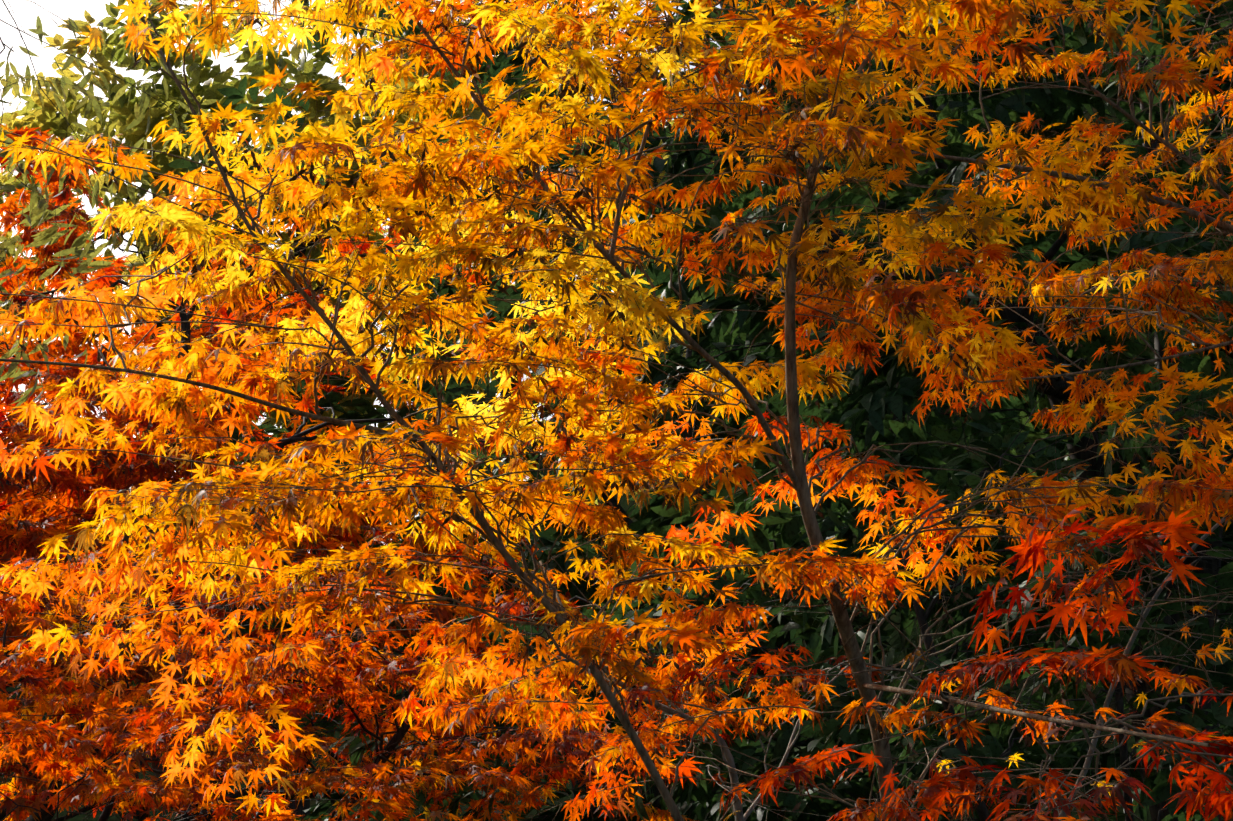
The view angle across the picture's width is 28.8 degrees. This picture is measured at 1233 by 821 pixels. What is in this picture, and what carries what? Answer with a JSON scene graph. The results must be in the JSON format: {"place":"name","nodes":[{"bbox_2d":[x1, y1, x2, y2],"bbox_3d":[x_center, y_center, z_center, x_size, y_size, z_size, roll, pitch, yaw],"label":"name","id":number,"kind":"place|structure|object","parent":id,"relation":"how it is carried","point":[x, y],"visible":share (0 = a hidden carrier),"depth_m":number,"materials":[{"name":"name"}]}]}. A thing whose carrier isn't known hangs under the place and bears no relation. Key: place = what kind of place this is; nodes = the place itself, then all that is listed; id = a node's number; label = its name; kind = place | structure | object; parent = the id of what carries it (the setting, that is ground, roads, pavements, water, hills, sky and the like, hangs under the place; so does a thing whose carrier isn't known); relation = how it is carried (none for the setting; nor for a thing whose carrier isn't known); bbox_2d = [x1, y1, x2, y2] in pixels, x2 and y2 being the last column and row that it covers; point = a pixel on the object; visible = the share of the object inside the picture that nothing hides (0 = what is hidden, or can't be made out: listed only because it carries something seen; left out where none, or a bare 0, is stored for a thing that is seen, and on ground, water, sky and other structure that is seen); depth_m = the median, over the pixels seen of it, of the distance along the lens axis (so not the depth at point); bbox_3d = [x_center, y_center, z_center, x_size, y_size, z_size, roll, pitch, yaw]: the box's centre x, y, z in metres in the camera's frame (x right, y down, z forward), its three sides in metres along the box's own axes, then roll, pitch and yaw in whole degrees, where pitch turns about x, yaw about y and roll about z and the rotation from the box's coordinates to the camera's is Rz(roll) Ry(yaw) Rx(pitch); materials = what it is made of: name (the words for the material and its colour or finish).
{"place":"outdoors","nodes":[
{"label":"outdoors","id":0,"kind":"place"},
{"bbox_2d":[0,0,273,410],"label":"tree","id":1,"kind":"object","parent":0,"point":[38,210],"depth_m":6.26,"materials":[{"name":"green plant"}]},
{"bbox_2d":[0,124,542,687],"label":"maple tree","id":2,"kind":"object","parent":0,"point":[10,222],"depth_m":12.58,"materials":[{"name":"orange plant"}]},
{"bbox_2d":[0,201,642,820],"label":"maple tree","id":3,"kind":"object","parent":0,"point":[72,485],"depth_m":9.07,"materials":[{"name":"orange plant"}]},
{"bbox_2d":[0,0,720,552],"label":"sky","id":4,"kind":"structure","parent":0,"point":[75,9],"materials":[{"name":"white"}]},
{"bbox_2d":[0,0,735,818],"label":"yellow tree","id":5,"kind":"object","parent":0,"point":[54,122],"depth_m":22.00,"materials":[{"name":"plant"}]},
{"bbox_2d":[0,488,884,820],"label":"orange maple","id":6,"kind":"object","parent":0,"point":[360,676],"depth_m":6.18,"materials":[{"name":"orange plant"}]},
{"bbox_2d":[0,0,1232,820],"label":"maple tree","id":7,"kind":"object","parent":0,"point":[774,24],"depth_m":4.00,"materials":[{"name":"orange plant"}]},
{"bbox_2d":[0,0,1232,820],"bbox_3d":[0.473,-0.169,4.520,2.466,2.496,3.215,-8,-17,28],"label":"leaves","id":8,"kind":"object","parent":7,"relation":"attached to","point":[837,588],"visible":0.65,"depth_m":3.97,"materials":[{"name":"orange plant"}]},
{"bbox_2d":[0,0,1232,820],"bbox_3d":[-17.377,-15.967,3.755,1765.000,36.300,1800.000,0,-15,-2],"label":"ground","id":9,"kind":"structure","parent":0,"point":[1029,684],"depth_m":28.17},
{"bbox_2d":[0,337,771,820],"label":"maple tree","id":10,"kind":"object","parent":9,"relation":"on","point":[294,759],"depth_m":17.08,"materials":[{"name":"plant"}]},
{"bbox_2d":[53,0,1232,820],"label":"evergreen tree","id":11,"kind":"object","parent":9,"relation":"on","point":[1077,40],"depth_m":12.26,"materials":[{"name":"plant"}]},
{"bbox_2d":[167,0,1232,820],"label":"evergreen tree","id":12,"kind":"object","parent":9,"relation":"on","point":[859,406],"depth_m":8.95,"materials":[{"name":"plant"}]},
{"bbox_2d":[471,460,1232,820],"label":"bare shrub","id":13,"kind":"object","parent":9,"relation":"on","point":[729,760],"depth_m":4.55,"materials":[{"name":"brown plant"}]},
{"bbox_2d":[748,0,1232,710],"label":"evergreen tree","id":14,"kind":"object","parent":9,"relation":"on","point":[1082,248],"depth_m":13.80,"materials":[{"name":"plant"}]},
{"bbox_2d":[323,207,1232,820],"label":"maple tree","id":15,"kind":"object","parent":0,"point":[699,791],"depth_m":7.14,"materials":[{"name":"plant"}]}
]}

